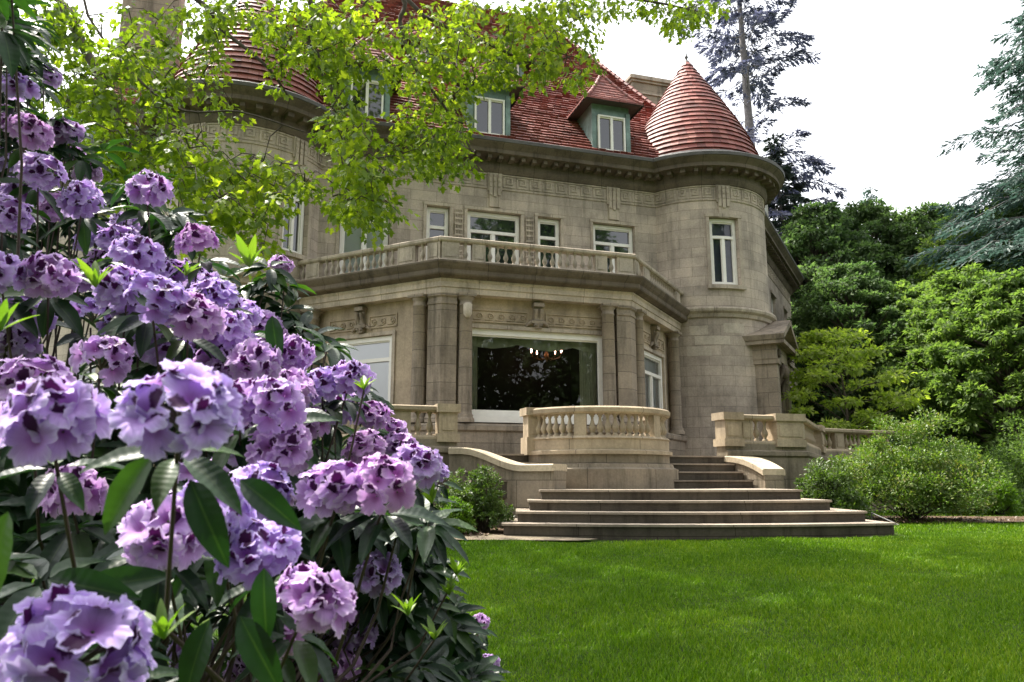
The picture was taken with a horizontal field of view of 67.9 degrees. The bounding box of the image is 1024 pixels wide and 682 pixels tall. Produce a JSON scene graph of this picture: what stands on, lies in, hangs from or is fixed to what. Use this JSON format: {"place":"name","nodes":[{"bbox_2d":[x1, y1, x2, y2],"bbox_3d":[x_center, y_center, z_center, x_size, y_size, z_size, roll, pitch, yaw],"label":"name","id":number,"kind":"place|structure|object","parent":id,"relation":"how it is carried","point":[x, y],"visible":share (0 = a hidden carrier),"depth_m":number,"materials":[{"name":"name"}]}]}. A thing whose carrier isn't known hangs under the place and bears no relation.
{"place":"outdoors","nodes":[
{"label":"outdoors","id":0,"kind":"place"},
{"bbox_2d":[464,454,539,497],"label":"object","id":1,"kind":"structure","parent":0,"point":[521,458],"depth_m":13.59,"materials":[{"name":"grey stone"}]},
{"bbox_2d":[13,0,1023,233],"label":"sky","id":2,"kind":"structure","parent":0,"point":[892,80],"materials":[{"name":"white"}]},
{"bbox_2d":[454,534,591,539],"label":"path","id":3,"kind":"structure","parent":0,"point":[495,537],"depth_m":10.61,"materials":[{"name":"beige stone"}]},
{"bbox_2d":[32,505,1023,681],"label":"lawn","id":4,"kind":"structure","parent":0,"point":[659,613],"depth_m":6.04,"materials":[{"name":"green plant"}]},
{"bbox_2d":[0,0,510,681],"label":"rhododendron","id":5,"kind":"object","parent":4,"relation":"on","point":[216,402],"visible":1,"depth_m":1.71,"materials":[{"name":"purple plant"}]},
{"bbox_2d":[2,0,730,281],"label":"maple tree","id":6,"kind":"object","parent":4,"relation":"on","point":[321,31],"visible":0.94,"depth_m":6.93,"materials":[{"name":"green plant"}]},
{"bbox_2d":[6,0,803,455],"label":"mansion","id":7,"kind":"structure","parent":4,"relation":"on","point":[612,238],"depth_m":21.78,"materials":[{"name":"stone"}]},
{"bbox_2d":[71,362,95,382],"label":"window","id":8,"kind":"structure","parent":7,"relation":"in","point":[93,370],"depth_m":21.92,"materials":[{"name":"beige paint"}]},
{"bbox_2d":[282,181,304,253],"bbox_3d":[-5.742,-3.260,19.829,0.120,2.100,0.725,-7,-13,34],"label":"window","id":9,"kind":"structure","parent":7,"relation":"in","point":[295,225],"depth_m":19.87,"materials":[{"name":"beige paint"}]},
{"bbox_2d":[339,198,388,273],"bbox_3d":[-4.110,-2.740,21.065,1.309,2.360,0.190,3,-11,-17],"label":"window","id":10,"kind":"structure","parent":7,"relation":"in","point":[350,243],"depth_m":21.04,"materials":[{"name":"grey glass"}]},
{"bbox_2d":[336,335,391,401],"bbox_3d":[-3.640,0.918,18.705,1.850,1.965,0.190,-5,-12,28],"label":"window","id":11,"kind":"structure","parent":7,"relation":"in","point":[376,352],"depth_m":18.61,"materials":[{"name":"grey glass"}]},
{"bbox_2d":[426,207,447,259],"bbox_3d":[-2.145,-2.642,21.604,0.629,2.360,0.090,3,-11,-17],"label":"window","id":12,"kind":"structure","parent":7,"relation":"in","point":[437,218],"depth_m":21.74,"materials":[{"name":"beige paint"}]},
{"bbox_2d":[467,211,518,263],"bbox_3d":[-0.562,-2.555,22.081,1.575,2.360,0.090,3,-11,-17],"label":"window","id":13,"kind":"structure","parent":7,"relation":"in","point":[483,226],"depth_m":22.21,"materials":[{"name":"beige paint"}]},
{"bbox_2d":[472,328,602,424],"bbox_3d":[0.574,0.862,18.132,3.688,2.220,0.290,3,-11,-17],"label":"picture window","id":14,"kind":"structure","parent":7,"relation":"in","point":[480,416],"depth_m":18.22,"materials":[{"name":"beige paint"}]},
{"bbox_2d":[531,349,561,361],"bbox_3d":[0.917,-0.183,20.337,0.880,1.530,0.839,3,-11,-17],"label":"chandelier","id":15,"kind":"object","parent":7,"relation":"hanging from","point":[546,356],"visible":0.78,"depth_m":20.19,"materials":[{"name":"gold metal"}]},
{"bbox_2d":[538,219,558,267],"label":"window","id":16,"kind":"structure","parent":7,"relation":"in","point":[548,230],"depth_m":22.69,"materials":[{"name":"beige paint"}]},
{"bbox_2d":[593,224,632,272],"bbox_3d":[3.061,-2.356,23.169,1.345,2.360,0.090,3,-11,-17],"label":"window","id":17,"kind":"structure","parent":7,"relation":"in","point":[605,238],"depth_m":23.32,"materials":[{"name":"beige paint"}]},
{"bbox_2d":[644,350,662,408],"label":"window","id":18,"kind":"structure","parent":7,"relation":"in","point":[650,360],"depth_m":21.40,"materials":[{"name":"beige paint"}]},
{"bbox_2d":[709,219,737,284],"bbox_3d":[6.389,-2.663,23.102,0.848,2.100,0.224,2,-10,-9],"label":"window","id":19,"kind":"structure","parent":7,"relation":"in","point":[722,231],"depth_m":23.11,"materials":[{"name":"beige paint"}]},
{"bbox_2d":[468,526,503,534],"bbox_3d":[-1.264,2.966,11.918,3.450,0.038,2.454,0,-10,0],"label":"soil bed","id":20,"kind":"object","parent":4,"relation":"on","point":[498,531],"visible":0.06,"depth_m":11.59,"materials":[{"name":"brown soil"}]},
{"bbox_2d":[433,468,477,520],"bbox_3d":[-0.914,2.486,11.941,0.925,1.020,0.777,0,-10,0],"label":"garden shrub","id":21,"kind":"object","parent":20,"relation":"on","point":[454,492],"visible":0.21,"depth_m":11.87,"materials":[{"name":"green plant"}]},
{"bbox_2d":[440,496,476,534],"bbox_3d":[-0.814,2.570,11.154,0.631,0.605,0.517,0,-10,0],"label":"garden shrub","id":22,"kind":"object","parent":20,"relation":"on","point":[465,511],"visible":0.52,"depth_m":11.10,"materials":[{"name":"green plant"}]},
{"bbox_2d":[460,464,515,531],"bbox_3d":[-0.378,2.412,11.631,0.928,1.070,0.822,3,-11,-17],"label":"garden shrub","id":23,"kind":"object","parent":20,"relation":"on","point":[487,507],"visible":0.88,"depth_m":11.54,"materials":[{"name":"green plant"}]},
{"bbox_2d":[448,447,566,525],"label":"cheek wall","id":24,"kind":"structure","parent":4,"relation":"on","point":[526,482],"depth_m":12.75,"materials":[{"name":"stone"}]},
{"bbox_2d":[502,488,895,540],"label":"stone steps","id":25,"kind":"structure","parent":4,"relation":"on","point":[667,514],"depth_m":11.16,"materials":[{"name":"grey stone"}]},
{"bbox_2d":[458,515,1022,541],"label":"mulch","id":26,"kind":"object","parent":4,"relation":"on","point":[925,518],"visible":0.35,"depth_m":14.76,"materials":[{"name":"brown soil"}]},
{"bbox_2d":[724,456,784,488],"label":"cheek wall","id":27,"kind":"structure","parent":4,"relation":"on","point":[762,473],"depth_m":14.20,"materials":[{"name":"stone"}]},
{"bbox_2d":[672,0,846,326],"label":"sparse conifer","id":28,"kind":"object","parent":4,"relation":"on","point":[758,61],"visible":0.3,"depth_m":49.07,"materials":[{"name":"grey plant"}]},
{"bbox_2d":[761,132,835,422],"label":"dark conifer","id":29,"kind":"object","parent":4,"relation":"on","point":[782,200],"visible":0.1,"depth_m":46.30,"materials":[{"name":"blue plant"}]},
{"bbox_2d":[794,454,874,518],"bbox_3d":[5.888,2.773,14.117,1.511,1.398,1.528,-9,-13,39],"label":"garden shrub","id":30,"kind":"object","parent":4,"relation":"on","point":[839,494],"visible":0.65,"depth_m":13.93,"materials":[{"name":"green plant"}]},
{"bbox_2d":[778,201,896,427],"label":"broadleaved tree","id":31,"kind":"object","parent":4,"relation":"on","point":[837,243],"visible":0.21,"depth_m":41.98,"materials":[{"name":"green plant"}]},
{"bbox_2d":[781,326,930,447],"bbox_3d":[10.330,2.222,23.772,4.526,5.738,4.402,0,-10,0],"label":"yellow maple","id":32,"kind":"object","parent":4,"relation":"on","point":[858,357],"visible":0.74,"depth_m":23.40,"materials":[{"name":"green plant"}]},
{"bbox_2d":[786,259,927,449],"bbox_3d":[14.319,1.506,31.162,7.547,9.967,7.290,0,-10,0],"label":"broadleaved tree","id":33,"kind":"object","parent":4,"relation":"on","point":[831,284],"visible":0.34,"depth_m":30.41,"materials":[{"name":"green plant"}]},
{"bbox_2d":[826,197,925,352],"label":"broadleaved tree","id":34,"kind":"object","parent":4,"relation":"on","point":[871,217],"visible":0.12,"depth_m":46.44,"materials":[{"name":"green plant"}]},
{"bbox_2d":[871,512,898,525],"bbox_3d":[6.479,3.132,13.207,0.025,0.282,0.726,2,-11,-10],"label":"metal rod","id":35,"kind":"object","parent":4,"relation":"on","point":[881,517],"visible":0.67,"depth_m":13.31,"materials":[{"name":"grey metal"}]},
{"bbox_2d":[852,426,961,508],"bbox_3d":[11.287,3.701,22.362,4.693,2.448,4.006,5,-11,-25],"label":"garden shrub","id":36,"kind":"object","parent":4,"relation":"on","point":[891,441],"visible":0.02,"depth_m":22.04,"materials":[{"name":"green plant"}]},
{"bbox_2d":[827,279,997,447],"bbox_3d":[16.385,2.004,30.362,6.934,9.047,7.221,0,-10,0],"label":"broadleaved tree","id":37,"kind":"object","parent":4,"relation":"on","point":[918,289],"visible":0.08,"depth_m":29.93,"materials":[{"name":"green plant"}]},
{"bbox_2d":[872,201,956,286],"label":"broadleaved tree","id":38,"kind":"object","parent":4,"relation":"on","point":[921,219],"visible":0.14,"depth_m":44.63,"materials":[{"name":"green plant"}]},
{"bbox_2d":[864,262,1023,455],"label":"broadleaved tree","id":39,"kind":"object","parent":4,"relation":"on","point":[943,297],"visible":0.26,"depth_m":26.96,"materials":[{"name":"green plant"}]},
{"bbox_2d":[865,516,1023,522],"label":"soil bed","id":40,"kind":"object","parent":4,"relation":"on","point":[1004,519],"visible":0.19,"depth_m":15.54,"materials":[{"name":"brown soil"}]},
{"bbox_2d":[825,406,1005,521],"bbox_3d":[7.734,2.453,15.102,3.299,2.338,3.090,0,-10,0],"label":"garden shrub","id":41,"kind":"object","parent":40,"relation":"on","point":[917,484],"visible":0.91,"depth_m":14.62,"materials":[{"name":"green plant"}]},
{"bbox_2d":[903,0,1023,276],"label":"blue conifer","id":42,"kind":"object","parent":4,"relation":"on","point":[1014,180],"visible":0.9,"depth_m":37.47,"materials":[{"name":"grey plant"}]},
{"bbox_2d":[905,266,1023,506],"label":"broadleaved tree","id":43,"kind":"object","parent":4,"relation":"on","point":[994,305],"visible":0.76,"depth_m":23.61,"materials":[{"name":"green plant"}]},
{"bbox_2d":[907,205,1023,285],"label":"broadleaved tree","id":44,"kind":"object","parent":4,"relation":"on","point":[925,275],"visible":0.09,"depth_m":40.71,"materials":[{"name":"green plant"}]},
{"bbox_2d":[927,441,1023,513],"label":"garden shrub","id":45,"kind":"object","parent":4,"relation":"on","point":[1019,490],"visible":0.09,"depth_m":17.87,"materials":[{"name":"green plant"}]},
{"bbox_2d":[958,183,1023,279],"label":"tree","id":46,"kind":"object","parent":4,"relation":"on","point":[1010,214],"visible":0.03,"depth_m":38.65,"materials":[{"name":"green plant"}]},
{"bbox_2d":[975,477,1023,515],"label":"garden shrub","id":47,"kind":"object","parent":4,"relation":"on","point":[1009,498],"visible":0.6,"depth_m":16.93,"materials":[{"name":"green plant"}]},
{"bbox_2d":[982,411,1023,506],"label":"garden shrub","id":48,"kind":"object","parent":4,"relation":"on","point":[1008,463],"visible":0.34,"depth_m":19.27,"materials":[{"name":"green plant"}]},
{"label":"terrace","id":49,"kind":"structure","parent":4,"relation":"on","visible":0},
{"bbox_2d":[139,401,460,507],"bbox_3d":[-4.987,2.625,14.219,8.266,2.745,1.524,-3,-11,14],"label":"stone balustrade","id":50,"kind":"object","parent":49,"relation":"on","point":[444,437],"visible":0.09,"depth_m":13.57,"materials":[{"name":"stone"}]},
{"bbox_2d":[520,406,678,488],"bbox_3d":[1.754,2.033,14.051,3.200,1.560,1.905,3,-11,-17],"label":"curved balustrade","id":51,"kind":"object","parent":49,"relation":"on","point":[615,460],"visible":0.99,"depth_m":13.39,"materials":[{"name":"stone"}]},
{"bbox_2d":[670,455,753,488],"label":"stone steps","id":52,"kind":"structure","parent":49,"relation":"on","point":[705,472],"depth_m":14.38,"materials":[{"name":"grey stone"}]},
{"bbox_2d":[711,412,899,510],"bbox_3d":[7.191,3.294,17.882,1.524,2.745,8.266,-9,-14,41],"label":"stone balustrade","id":53,"kind":"object","parent":49,"relation":"on","point":[791,444],"visible":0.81,"depth_m":15.63,"materials":[{"name":"stone"}]},
{"bbox_2d":[860,186,883,237],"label":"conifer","id":54,"kind":"object","parent":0,"point":[868,192],"visible":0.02,"depth_m":63.24,"materials":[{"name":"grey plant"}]}
]}

